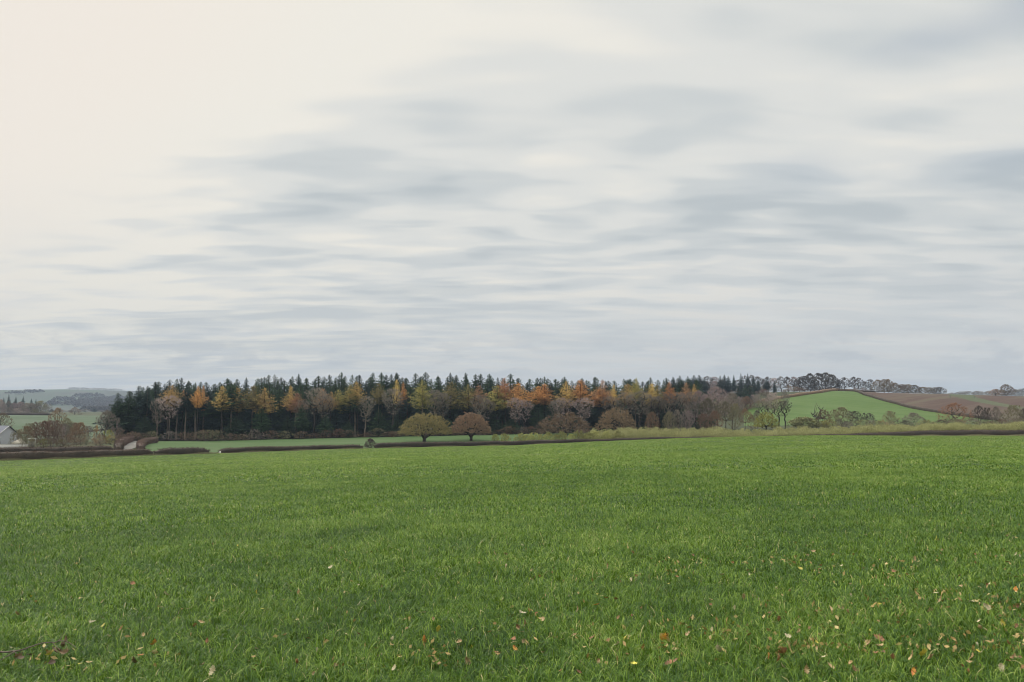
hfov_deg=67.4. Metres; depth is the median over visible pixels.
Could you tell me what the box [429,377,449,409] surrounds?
spruce tree
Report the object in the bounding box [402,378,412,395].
spruce tree
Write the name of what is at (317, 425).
spruce tree
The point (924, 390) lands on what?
bare tree
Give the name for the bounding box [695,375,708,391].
spruce tree
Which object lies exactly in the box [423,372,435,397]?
spruce tree
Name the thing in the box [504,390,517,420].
spruce tree
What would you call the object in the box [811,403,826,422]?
bare oak tree
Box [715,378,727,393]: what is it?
spruce tree
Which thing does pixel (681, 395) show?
bare tree
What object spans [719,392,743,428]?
bare tree
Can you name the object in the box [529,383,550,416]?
spruce tree
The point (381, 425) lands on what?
spruce tree
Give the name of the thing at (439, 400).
spruce tree
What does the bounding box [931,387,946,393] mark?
bare tree
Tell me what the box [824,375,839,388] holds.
bare tree
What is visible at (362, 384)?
spruce tree
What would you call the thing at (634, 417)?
spruce tree
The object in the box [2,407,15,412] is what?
bare tree
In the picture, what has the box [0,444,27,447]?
garden wall
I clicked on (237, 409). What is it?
larch tree
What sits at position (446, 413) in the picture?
spruce tree
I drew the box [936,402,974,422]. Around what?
beech tree
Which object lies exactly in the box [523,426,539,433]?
shrub
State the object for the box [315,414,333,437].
spruce tree
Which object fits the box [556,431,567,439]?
willow bush
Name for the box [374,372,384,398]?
spruce tree
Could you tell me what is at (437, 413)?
spruce tree
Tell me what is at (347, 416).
spruce tree
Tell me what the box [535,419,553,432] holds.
shrub
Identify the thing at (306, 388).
spruce tree
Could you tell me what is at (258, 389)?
spruce tree
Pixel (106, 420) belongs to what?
spruce tree
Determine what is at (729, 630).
leaf crumbs
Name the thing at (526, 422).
spruce tree
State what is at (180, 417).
spruce tree
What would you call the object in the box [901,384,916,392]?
bare tree
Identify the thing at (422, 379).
spruce tree
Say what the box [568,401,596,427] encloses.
spruce tree
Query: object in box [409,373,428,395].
spruce tree
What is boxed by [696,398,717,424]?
bare tree
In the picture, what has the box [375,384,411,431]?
spruce tree
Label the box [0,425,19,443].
house
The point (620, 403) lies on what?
bare tree
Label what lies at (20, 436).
bare tree
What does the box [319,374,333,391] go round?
spruce tree
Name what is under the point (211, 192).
sky
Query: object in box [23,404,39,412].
bare tree
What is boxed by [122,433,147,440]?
shrub
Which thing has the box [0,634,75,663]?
fallen twig
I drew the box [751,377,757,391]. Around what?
spruce tree
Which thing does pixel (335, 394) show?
spruce tree
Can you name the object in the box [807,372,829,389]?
bare tree
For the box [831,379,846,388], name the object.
bare tree
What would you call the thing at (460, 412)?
spruce tree
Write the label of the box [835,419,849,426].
shrub
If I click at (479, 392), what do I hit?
larch tree
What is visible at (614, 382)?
spruce tree
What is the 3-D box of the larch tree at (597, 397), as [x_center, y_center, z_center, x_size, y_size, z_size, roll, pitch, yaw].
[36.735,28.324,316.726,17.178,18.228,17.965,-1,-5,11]
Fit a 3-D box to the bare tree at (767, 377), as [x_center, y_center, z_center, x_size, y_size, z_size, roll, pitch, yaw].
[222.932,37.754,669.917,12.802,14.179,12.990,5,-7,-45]
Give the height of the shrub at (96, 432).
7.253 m
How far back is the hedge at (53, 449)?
188.79 m
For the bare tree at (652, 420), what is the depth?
302.29 m
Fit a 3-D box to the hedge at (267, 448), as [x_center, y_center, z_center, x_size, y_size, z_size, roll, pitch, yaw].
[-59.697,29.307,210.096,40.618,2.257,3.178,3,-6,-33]
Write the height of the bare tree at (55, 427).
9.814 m
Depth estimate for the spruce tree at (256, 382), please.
334.41 m
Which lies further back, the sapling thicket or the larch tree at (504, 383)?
the larch tree at (504, 383)
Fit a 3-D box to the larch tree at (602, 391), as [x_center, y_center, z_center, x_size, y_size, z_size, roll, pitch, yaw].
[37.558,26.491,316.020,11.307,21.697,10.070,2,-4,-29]
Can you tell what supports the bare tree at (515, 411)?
on the ground at (112, 444)
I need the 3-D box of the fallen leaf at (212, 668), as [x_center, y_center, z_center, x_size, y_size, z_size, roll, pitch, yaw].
[-2.091,2.297,5.337,0.054,0.092,0.021,17,-14,11]
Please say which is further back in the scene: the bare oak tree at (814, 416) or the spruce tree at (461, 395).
the bare oak tree at (814, 416)
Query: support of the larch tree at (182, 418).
on the ground at (112, 444)
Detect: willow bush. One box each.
[364,438,376,447]
[491,434,499,440]
[500,433,510,440]
[513,433,525,440]
[526,432,540,439]
[542,431,553,439]
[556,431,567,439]
[572,430,585,438]
[585,430,603,438]
[601,430,611,438]
[611,430,626,438]
[785,420,803,428]
[787,416,820,427]
[818,420,829,427]
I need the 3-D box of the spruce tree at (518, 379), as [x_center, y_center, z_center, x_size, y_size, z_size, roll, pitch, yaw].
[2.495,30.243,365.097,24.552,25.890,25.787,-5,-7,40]
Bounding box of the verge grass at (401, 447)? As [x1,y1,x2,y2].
[0,434,1023,460]
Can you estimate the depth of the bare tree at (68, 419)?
344.37 m
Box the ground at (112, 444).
[12,391,1014,449]
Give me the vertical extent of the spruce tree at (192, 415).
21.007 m
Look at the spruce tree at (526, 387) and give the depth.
337.75 m
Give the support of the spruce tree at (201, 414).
on the ground at (112, 444)
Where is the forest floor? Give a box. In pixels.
[134,404,713,440]
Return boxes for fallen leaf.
[208,665,215,676]
[465,656,471,664]
[660,633,666,639]
[665,658,677,663]
[715,642,721,651]
[778,647,786,654]
[803,664,809,673]
[873,634,884,640]
[919,647,927,656]
[983,603,991,609]
[998,663,1004,671]
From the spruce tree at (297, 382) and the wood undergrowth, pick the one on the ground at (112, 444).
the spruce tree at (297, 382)
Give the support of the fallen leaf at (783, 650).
on the crop field at (650, 584)
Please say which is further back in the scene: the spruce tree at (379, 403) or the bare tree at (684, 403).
the spruce tree at (379, 403)
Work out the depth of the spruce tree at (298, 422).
299.43 m
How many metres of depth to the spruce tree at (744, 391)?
534.09 m
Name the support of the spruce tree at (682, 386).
on the ground at (112, 444)
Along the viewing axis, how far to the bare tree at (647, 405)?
308.43 m
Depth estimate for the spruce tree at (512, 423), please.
309.53 m
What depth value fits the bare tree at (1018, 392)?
1239.28 m
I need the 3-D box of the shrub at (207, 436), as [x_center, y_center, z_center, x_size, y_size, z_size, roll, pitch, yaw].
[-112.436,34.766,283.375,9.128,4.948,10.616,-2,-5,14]
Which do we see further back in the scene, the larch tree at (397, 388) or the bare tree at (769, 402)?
the larch tree at (397, 388)
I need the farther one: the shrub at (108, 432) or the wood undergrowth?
the wood undergrowth
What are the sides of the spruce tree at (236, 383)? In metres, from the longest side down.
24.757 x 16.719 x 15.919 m
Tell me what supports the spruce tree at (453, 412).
on the ground at (112, 444)
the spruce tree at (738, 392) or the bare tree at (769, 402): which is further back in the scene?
the spruce tree at (738, 392)
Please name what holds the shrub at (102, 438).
on the ground at (112, 444)
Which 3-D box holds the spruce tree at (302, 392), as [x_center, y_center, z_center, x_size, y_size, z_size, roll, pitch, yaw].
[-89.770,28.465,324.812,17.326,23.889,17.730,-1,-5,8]
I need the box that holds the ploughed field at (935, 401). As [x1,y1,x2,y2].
[864,392,1023,420]
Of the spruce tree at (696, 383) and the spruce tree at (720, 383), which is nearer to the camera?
the spruce tree at (696, 383)
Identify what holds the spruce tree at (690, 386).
on the ground at (112, 444)
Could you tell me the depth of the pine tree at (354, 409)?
311.61 m
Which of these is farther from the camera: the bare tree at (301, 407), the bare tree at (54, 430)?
the bare tree at (301, 407)
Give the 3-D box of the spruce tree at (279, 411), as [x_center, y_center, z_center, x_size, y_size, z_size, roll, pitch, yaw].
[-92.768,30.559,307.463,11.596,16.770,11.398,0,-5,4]
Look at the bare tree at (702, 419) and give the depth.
297.75 m
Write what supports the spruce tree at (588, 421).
on the ground at (112, 444)
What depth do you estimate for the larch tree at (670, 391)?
309.60 m
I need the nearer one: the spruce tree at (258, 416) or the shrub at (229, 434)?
the shrub at (229, 434)
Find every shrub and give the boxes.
[28,437,37,447]
[89,436,104,444]
[92,424,99,441]
[93,434,108,444]
[103,428,114,442]
[103,435,113,444]
[109,427,125,439]
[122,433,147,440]
[159,431,179,440]
[174,431,193,440]
[183,433,203,440]
[191,430,211,440]
[195,430,216,440]
[208,429,228,439]
[223,433,236,439]
[228,434,250,439]
[244,429,264,439]
[264,430,280,438]
[277,431,293,438]
[293,431,311,438]
[318,429,336,437]
[329,428,344,436]
[337,430,359,437]
[366,428,386,436]
[380,431,402,436]
[504,426,522,433]
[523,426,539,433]
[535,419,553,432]
[820,419,837,427]
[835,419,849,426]
[855,419,870,426]
[936,418,962,425]
[966,418,979,425]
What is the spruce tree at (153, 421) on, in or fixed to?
on the ground at (112, 444)
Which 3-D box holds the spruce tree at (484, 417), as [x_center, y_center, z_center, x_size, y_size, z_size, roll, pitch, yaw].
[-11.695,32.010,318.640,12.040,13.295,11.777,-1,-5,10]
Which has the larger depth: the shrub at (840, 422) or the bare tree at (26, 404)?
the bare tree at (26, 404)
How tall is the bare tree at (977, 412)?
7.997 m
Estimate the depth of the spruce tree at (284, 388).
323.76 m
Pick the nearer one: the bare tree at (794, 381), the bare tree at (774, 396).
the bare tree at (774, 396)
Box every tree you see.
[0,399,7,411]
[0,412,13,426]
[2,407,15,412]
[3,401,13,412]
[7,402,20,412]
[8,429,30,443]
[13,401,28,412]
[14,426,35,443]
[19,403,35,412]
[21,423,38,441]
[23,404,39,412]
[27,421,48,445]
[28,403,43,412]
[33,420,58,445]
[35,400,48,412]
[41,420,64,445]
[42,404,52,413]
[44,420,60,444]
[47,407,67,433]
[53,424,72,445]
[58,422,73,442]
[60,417,75,437]
[67,423,83,443]
[72,421,89,443]
[78,426,93,441]
[91,410,121,441]
[92,400,126,433]
[98,394,131,438]
[110,391,141,435]
[124,386,153,438]
[133,389,162,437]
[134,415,155,436]
[141,390,161,436]
[148,394,164,435]
[149,382,164,403]
[150,398,167,436]
[151,386,183,435]
[151,407,187,435]
[156,395,181,439]
[159,385,188,437]
[166,391,188,427]
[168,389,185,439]
[175,412,193,436]
[177,378,185,392]
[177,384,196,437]
[180,387,215,436]
[181,390,184,439]
[183,387,208,434]
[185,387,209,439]
[188,386,207,439]
[190,402,218,439]
[198,386,208,438]
[198,388,236,438]
[200,406,223,439]
[204,387,239,438]
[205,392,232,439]
[210,385,233,439]
[211,383,218,437]
[213,383,247,438]
[218,390,239,435]
[223,416,251,437]
[226,388,250,437]
[229,407,248,437]
[232,379,243,394]
[234,385,269,438]
[236,388,249,435]
[238,383,252,408]
[241,388,271,434]
[242,401,257,438]
[247,396,275,438]
[247,407,274,438]
[248,388,278,436]
[251,379,262,400]
[255,378,267,396]
[256,400,280,436]
[260,384,288,434]
[267,384,277,403]
[267,387,282,437]
[270,377,281,396]
[271,398,285,437]
[272,404,296,437]
[274,385,299,436]
[276,381,289,436]
[278,416,295,436]
[280,385,301,437]
[282,393,309,437]
[285,389,308,436]
[291,404,311,437]
[293,374,304,394]
[293,396,313,436]
[293,400,308,436]
[294,381,308,433]
[297,381,309,436]
[299,379,312,403]
[303,387,327,437]
[306,390,318,435]
[306,398,326,436]
[307,389,331,435]
[310,376,324,396]
[315,380,324,399]
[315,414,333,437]
[316,386,333,436]
[316,394,334,437]
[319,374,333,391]
[319,381,342,435]
[321,388,362,430]
[324,391,339,434]
[326,390,348,436]
[327,403,349,436]
[335,372,345,391]
[335,376,347,399]
[338,385,364,421]
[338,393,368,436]
[338,396,358,431]
[339,376,350,400]
[339,422,358,436]
[345,382,361,424]
[348,382,366,436]
[350,399,374,435]
[352,375,364,429]
[352,377,361,397]
[357,396,376,435]
[358,380,380,424]
[361,378,377,400]
[363,397,384,433]
[366,410,390,436]
[368,374,377,398]
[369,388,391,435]
[370,383,386,424]
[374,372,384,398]
[375,375,393,401]
[375,382,388,420]
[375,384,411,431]
[381,388,402,435]
[384,405,395,429]
[385,421,402,435]
[386,373,402,391]
[386,408,407,431]
[392,380,399,403]
[395,395,419,418]
[397,385,408,408]
[397,412,452,441]
[398,386,428,419]
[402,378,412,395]
[405,403,421,424]
[408,381,433,412]
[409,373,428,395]
[412,379,433,412]
[415,376,428,398]
[419,401,428,434]
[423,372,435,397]
[424,389,445,413]
[427,403,441,423]
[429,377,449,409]
[429,386,449,418]
[434,392,451,419]
[436,396,454,434]
[437,382,466,418]
[441,421,458,435]
[444,374,454,390]
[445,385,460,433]
[445,402,461,427]
[448,378,457,401]
[449,412,491,440]
[451,397,470,433]
[454,375,462,388]
[454,385,471,411]
[457,384,477,411]
[460,374,469,393]
[460,398,485,422]
[462,379,473,395]
[466,384,492,433]
[468,395,490,434]
[469,374,479,395]
[473,374,486,394]
[476,379,494,402]
[479,382,504,422]
[479,408,491,433]
[480,374,495,389]
[481,386,514,432]
[482,400,495,433]
[484,395,507,424]
[488,419,507,433]
[490,389,517,424]
[490,400,512,432]
[496,377,517,432]
[501,382,535,432]
[501,419,527,432]
[503,374,516,399]
[503,403,521,433]
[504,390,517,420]
[507,398,525,433]
[514,378,524,388]
[515,398,534,431]
[516,387,533,431]
[516,399,532,433]
[523,382,534,402]
[523,386,551,432]
[524,379,535,395]
[525,394,546,431]
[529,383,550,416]
[530,409,544,433]
[532,383,555,432]
[533,397,551,415]
[537,412,593,434]
[543,397,564,432]
[546,383,554,408]
[547,399,566,432]
[548,381,569,420]
[555,381,577,427]
[555,388,569,422]
[556,397,573,432]
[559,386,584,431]
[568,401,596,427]
[571,379,592,428]
[571,383,593,423]
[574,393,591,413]
[574,397,594,431]
[575,378,590,407]
[576,407,597,431]
[583,388,620,428]
[584,381,592,423]
[587,387,603,419]
[587,400,605,430]
[591,377,598,390]
[592,380,615,428]
[594,406,636,429]
[595,399,612,429]
[602,396,618,429]
[606,381,620,394]
[610,385,616,420]
[611,387,624,412]
[613,383,640,424]
[613,391,635,426]
[618,389,644,427]
[619,406,645,425]
[623,392,650,426]
[625,390,653,427]
[628,379,643,427]
[638,395,658,429]
[640,384,663,427]
[643,382,651,407]
[643,386,672,425]
[644,411,659,429]
[646,385,668,427]
[647,396,667,426]
[653,380,663,395]
[657,386,685,428]
[657,393,678,428]
[659,380,667,415]
[661,378,674,392]
[661,382,679,427]
[662,411,676,428]
[670,392,688,428]
[671,409,691,428]
[673,380,699,419]
[678,383,692,428]
[678,392,700,429]
[680,411,694,427]
[686,379,709,423]
[686,390,714,429]
[688,384,698,428]
[689,375,704,390]
[691,379,708,414]
[692,380,721,411]
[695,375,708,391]
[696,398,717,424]
[696,413,710,429]
[698,387,733,426]
[700,376,714,393]
[706,410,723,428]
[709,376,718,387]
[709,381,717,392]
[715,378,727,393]
[715,401,736,427]
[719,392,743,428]
[722,376,731,392]
[726,376,732,393]
[726,403,742,428]
[730,375,736,390]
[733,386,742,405]
[736,374,744,394]
[738,408,751,428]
[739,385,750,405]
[741,396,752,409]
[743,374,750,390]
[744,385,755,406]
[747,414,759,428]
[748,394,761,406]
[750,394,764,407]
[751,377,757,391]
[753,400,769,427]
[754,412,779,429]
[756,380,761,392]
[761,379,771,391]
[761,393,774,405]
[762,376,774,385]
[763,400,779,427]
[765,392,780,406]
[770,398,786,428]
[771,382,776,392]
[775,376,786,391]
[777,400,791,427]
[781,377,793,387]
[781,389,789,404]
[785,377,800,391]
[793,375,814,389]
[793,377,804,387]
[802,373,817,390]
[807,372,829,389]
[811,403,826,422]
[812,372,837,388]
[816,409,842,425]
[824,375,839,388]
[828,406,856,425]
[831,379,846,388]
[837,377,850,388]
[845,411,862,425]
[847,377,860,387]
[850,378,866,388]
[857,413,876,425]
[870,380,884,391]
[877,379,891,392]
[881,379,895,392]
[882,410,899,424]
[887,382,902,392]
[892,384,911,392]
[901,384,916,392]
[902,412,923,425]
[909,384,921,392]
[922,387,935,393]
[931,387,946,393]
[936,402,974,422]
[970,405,989,423]
[980,407,994,422]
[987,389,1001,395]
[989,407,1003,423]
[996,384,1015,395]
[1000,404,1023,422]
[1011,390,1023,395]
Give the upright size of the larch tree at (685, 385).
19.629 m
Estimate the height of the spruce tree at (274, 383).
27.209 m
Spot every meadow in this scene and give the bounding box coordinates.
[0,415,114,444]
[145,433,576,452]
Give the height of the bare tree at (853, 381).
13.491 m
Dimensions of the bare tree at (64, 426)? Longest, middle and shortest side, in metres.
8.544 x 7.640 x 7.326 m
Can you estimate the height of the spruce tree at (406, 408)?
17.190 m
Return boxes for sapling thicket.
[590,420,1023,438]
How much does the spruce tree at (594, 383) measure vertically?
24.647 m
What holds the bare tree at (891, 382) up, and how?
on the ground at (112, 444)
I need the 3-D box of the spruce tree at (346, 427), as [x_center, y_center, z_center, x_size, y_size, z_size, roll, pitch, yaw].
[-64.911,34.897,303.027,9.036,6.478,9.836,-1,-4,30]
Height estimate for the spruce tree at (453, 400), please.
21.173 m
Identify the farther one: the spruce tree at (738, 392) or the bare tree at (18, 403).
the bare tree at (18, 403)
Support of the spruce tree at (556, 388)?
on the ground at (112, 444)
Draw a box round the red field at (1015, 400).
[975,395,1023,406]
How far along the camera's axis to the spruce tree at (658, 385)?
341.89 m
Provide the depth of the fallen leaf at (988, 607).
6.73 m
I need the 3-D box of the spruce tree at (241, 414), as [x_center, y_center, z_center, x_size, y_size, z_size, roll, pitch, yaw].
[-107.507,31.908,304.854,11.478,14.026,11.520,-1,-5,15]
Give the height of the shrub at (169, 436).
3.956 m
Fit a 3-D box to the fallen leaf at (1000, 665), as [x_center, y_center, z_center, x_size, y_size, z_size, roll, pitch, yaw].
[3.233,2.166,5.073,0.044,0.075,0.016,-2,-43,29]
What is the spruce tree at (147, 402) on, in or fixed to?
on the ground at (112, 444)
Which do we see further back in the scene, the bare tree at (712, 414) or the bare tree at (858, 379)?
the bare tree at (858, 379)
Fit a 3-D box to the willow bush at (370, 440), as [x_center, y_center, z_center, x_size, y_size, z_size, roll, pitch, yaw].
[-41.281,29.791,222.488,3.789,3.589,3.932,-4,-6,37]
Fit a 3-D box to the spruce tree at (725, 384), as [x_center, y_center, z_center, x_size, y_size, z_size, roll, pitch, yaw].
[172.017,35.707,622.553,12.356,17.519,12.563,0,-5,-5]
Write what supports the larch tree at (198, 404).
on the ground at (112, 444)
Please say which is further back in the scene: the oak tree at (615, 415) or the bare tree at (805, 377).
the bare tree at (805, 377)
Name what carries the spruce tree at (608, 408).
on the ground at (112, 444)
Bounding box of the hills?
[0,389,143,411]
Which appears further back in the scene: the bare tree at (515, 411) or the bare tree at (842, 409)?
the bare tree at (515, 411)
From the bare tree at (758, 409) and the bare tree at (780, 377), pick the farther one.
the bare tree at (780, 377)
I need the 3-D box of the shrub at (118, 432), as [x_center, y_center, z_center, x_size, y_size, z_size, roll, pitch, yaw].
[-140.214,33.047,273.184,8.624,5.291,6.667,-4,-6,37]
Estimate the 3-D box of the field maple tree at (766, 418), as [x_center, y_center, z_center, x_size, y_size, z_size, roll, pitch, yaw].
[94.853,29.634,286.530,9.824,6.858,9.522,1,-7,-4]
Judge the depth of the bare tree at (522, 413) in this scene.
311.60 m
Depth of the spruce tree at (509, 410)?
318.57 m
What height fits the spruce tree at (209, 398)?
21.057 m
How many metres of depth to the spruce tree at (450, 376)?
350.70 m
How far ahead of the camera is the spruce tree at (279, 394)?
313.66 m
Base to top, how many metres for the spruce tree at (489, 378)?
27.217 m
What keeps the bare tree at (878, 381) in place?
on the ground at (112, 444)
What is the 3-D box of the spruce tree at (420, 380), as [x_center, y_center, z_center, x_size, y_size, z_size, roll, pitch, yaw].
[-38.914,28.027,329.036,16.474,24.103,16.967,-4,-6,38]
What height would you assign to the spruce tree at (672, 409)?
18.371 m
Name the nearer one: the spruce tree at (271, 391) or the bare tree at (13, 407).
the spruce tree at (271, 391)
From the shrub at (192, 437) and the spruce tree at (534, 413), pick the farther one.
the spruce tree at (534, 413)
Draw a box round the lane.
[124,441,136,449]
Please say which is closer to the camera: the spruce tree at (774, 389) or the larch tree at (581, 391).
the larch tree at (581, 391)
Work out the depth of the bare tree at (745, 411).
304.45 m
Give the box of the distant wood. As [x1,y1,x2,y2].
[5,389,126,410]
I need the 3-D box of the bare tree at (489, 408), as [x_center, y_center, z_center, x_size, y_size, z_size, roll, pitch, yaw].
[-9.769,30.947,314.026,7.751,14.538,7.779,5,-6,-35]
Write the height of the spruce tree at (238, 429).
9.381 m
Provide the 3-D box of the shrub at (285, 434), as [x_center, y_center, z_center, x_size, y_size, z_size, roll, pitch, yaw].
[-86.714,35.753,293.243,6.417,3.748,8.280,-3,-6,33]
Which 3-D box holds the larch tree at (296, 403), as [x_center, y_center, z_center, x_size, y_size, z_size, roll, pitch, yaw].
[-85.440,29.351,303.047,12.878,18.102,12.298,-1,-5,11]
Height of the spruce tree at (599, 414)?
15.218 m
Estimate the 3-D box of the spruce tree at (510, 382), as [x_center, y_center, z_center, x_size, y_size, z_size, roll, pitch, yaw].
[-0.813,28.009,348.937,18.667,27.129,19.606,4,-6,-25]
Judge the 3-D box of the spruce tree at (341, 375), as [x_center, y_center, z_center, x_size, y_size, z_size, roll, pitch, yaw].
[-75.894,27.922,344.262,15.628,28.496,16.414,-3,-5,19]
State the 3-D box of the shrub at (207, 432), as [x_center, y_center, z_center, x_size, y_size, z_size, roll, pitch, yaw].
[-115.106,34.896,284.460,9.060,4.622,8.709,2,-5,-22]
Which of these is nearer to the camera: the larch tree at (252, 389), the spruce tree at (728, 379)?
the larch tree at (252, 389)
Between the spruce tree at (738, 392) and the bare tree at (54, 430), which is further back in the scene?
the spruce tree at (738, 392)
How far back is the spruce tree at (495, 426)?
309.72 m
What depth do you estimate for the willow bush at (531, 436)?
259.82 m
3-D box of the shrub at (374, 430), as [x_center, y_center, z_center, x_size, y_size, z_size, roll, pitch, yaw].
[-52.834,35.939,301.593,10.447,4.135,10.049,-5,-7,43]
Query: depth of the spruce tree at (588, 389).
337.62 m
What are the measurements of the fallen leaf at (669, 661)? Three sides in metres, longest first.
0.120 x 0.064 x 0.020 m
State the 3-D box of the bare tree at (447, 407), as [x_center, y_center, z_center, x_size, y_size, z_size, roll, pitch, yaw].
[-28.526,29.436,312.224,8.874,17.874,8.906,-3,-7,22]
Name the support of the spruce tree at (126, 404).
on the ground at (112, 444)
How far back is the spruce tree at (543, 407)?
319.52 m
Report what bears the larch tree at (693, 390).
on the ground at (112, 444)
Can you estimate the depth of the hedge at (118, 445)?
206.69 m
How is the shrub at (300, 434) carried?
on the ground at (112, 444)
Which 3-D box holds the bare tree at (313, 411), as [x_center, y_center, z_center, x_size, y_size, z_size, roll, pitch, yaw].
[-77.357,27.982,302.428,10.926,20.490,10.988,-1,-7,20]
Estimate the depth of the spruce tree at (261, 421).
295.92 m
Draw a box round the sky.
[0,0,1023,395]
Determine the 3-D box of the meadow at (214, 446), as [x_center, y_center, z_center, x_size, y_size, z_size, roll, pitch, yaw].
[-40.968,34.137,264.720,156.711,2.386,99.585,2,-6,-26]
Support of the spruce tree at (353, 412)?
on the ground at (112, 444)
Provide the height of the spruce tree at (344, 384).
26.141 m
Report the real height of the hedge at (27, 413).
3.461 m
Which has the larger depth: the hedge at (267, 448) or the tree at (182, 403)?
the tree at (182, 403)
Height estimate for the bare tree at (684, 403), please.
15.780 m
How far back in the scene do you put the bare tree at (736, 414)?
297.50 m
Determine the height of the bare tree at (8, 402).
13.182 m
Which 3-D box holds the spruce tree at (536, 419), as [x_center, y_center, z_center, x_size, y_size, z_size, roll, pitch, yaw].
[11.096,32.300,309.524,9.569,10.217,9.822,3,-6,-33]
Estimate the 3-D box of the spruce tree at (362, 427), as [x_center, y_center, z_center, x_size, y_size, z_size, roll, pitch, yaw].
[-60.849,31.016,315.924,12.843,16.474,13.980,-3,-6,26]
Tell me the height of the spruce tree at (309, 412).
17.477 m
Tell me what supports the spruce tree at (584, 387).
on the ground at (112, 444)
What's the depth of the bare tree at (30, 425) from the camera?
276.18 m
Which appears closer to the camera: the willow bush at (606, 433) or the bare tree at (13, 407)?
the willow bush at (606, 433)
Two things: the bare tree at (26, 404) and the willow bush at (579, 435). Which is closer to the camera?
the willow bush at (579, 435)
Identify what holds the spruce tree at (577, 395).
on the ground at (112, 444)
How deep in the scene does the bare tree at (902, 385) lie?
626.11 m
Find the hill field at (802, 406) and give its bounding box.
[744,391,1000,425]
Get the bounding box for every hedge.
[0,413,50,414]
[0,445,114,451]
[0,448,154,459]
[113,440,124,449]
[119,435,134,445]
[136,436,157,448]
[154,446,209,454]
[217,444,363,452]
[373,429,1023,447]
[757,388,849,401]
[849,389,998,420]
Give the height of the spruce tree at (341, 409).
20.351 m
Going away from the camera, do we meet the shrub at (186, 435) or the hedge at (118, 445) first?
the hedge at (118, 445)
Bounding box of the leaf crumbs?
[1,505,1023,669]
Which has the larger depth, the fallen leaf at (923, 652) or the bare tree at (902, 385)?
the bare tree at (902, 385)
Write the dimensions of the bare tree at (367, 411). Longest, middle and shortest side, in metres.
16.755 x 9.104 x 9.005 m
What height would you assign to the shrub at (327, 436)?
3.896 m
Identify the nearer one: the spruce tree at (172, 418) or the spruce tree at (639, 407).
the spruce tree at (172, 418)
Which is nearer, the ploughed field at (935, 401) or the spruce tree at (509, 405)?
the spruce tree at (509, 405)
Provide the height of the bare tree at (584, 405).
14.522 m
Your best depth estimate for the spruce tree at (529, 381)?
348.94 m
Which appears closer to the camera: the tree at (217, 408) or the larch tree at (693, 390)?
the tree at (217, 408)
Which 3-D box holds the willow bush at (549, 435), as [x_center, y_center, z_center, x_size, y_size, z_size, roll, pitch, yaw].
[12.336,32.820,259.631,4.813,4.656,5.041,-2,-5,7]
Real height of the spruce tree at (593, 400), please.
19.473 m
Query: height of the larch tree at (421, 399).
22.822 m
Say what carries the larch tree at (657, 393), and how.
on the ground at (112, 444)
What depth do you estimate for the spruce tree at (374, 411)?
315.71 m
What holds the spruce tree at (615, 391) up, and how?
on the ground at (112, 444)
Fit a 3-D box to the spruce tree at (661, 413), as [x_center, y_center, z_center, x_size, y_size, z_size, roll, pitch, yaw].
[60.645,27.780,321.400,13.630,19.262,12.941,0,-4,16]
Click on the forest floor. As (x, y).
(328, 437)
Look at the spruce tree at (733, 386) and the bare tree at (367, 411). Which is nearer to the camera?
the bare tree at (367, 411)
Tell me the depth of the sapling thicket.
254.44 m
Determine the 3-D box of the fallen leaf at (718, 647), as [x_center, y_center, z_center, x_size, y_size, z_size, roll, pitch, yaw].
[1.508,2.239,5.613,0.064,0.087,0.012,-6,16,32]
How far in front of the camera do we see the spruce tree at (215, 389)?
317.62 m
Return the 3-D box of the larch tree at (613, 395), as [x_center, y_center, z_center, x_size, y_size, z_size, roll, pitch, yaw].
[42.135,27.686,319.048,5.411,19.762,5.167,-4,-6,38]
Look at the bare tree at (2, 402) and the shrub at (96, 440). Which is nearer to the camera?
the shrub at (96, 440)
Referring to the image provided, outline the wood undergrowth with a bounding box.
[118,400,714,438]
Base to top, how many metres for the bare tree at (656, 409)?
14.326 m
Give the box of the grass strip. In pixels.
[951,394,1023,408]
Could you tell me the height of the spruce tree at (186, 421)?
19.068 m
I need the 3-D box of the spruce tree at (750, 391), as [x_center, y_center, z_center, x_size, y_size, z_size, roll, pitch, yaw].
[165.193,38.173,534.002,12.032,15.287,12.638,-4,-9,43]
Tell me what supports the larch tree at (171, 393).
on the ground at (112, 444)
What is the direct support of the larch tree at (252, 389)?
on the ground at (112, 444)
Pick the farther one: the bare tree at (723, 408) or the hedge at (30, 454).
the bare tree at (723, 408)
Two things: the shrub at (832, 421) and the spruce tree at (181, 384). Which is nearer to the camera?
the shrub at (832, 421)
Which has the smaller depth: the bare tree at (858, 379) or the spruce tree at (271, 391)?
the spruce tree at (271, 391)
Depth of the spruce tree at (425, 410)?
320.86 m
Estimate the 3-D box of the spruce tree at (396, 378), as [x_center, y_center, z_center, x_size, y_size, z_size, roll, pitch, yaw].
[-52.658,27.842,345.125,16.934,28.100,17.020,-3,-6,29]
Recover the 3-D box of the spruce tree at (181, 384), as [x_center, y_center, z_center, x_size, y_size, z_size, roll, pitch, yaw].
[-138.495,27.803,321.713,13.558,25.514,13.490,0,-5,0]
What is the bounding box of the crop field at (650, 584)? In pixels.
[0,436,1023,681]
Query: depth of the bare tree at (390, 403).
310.46 m
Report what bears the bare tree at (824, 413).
on the ground at (112, 444)

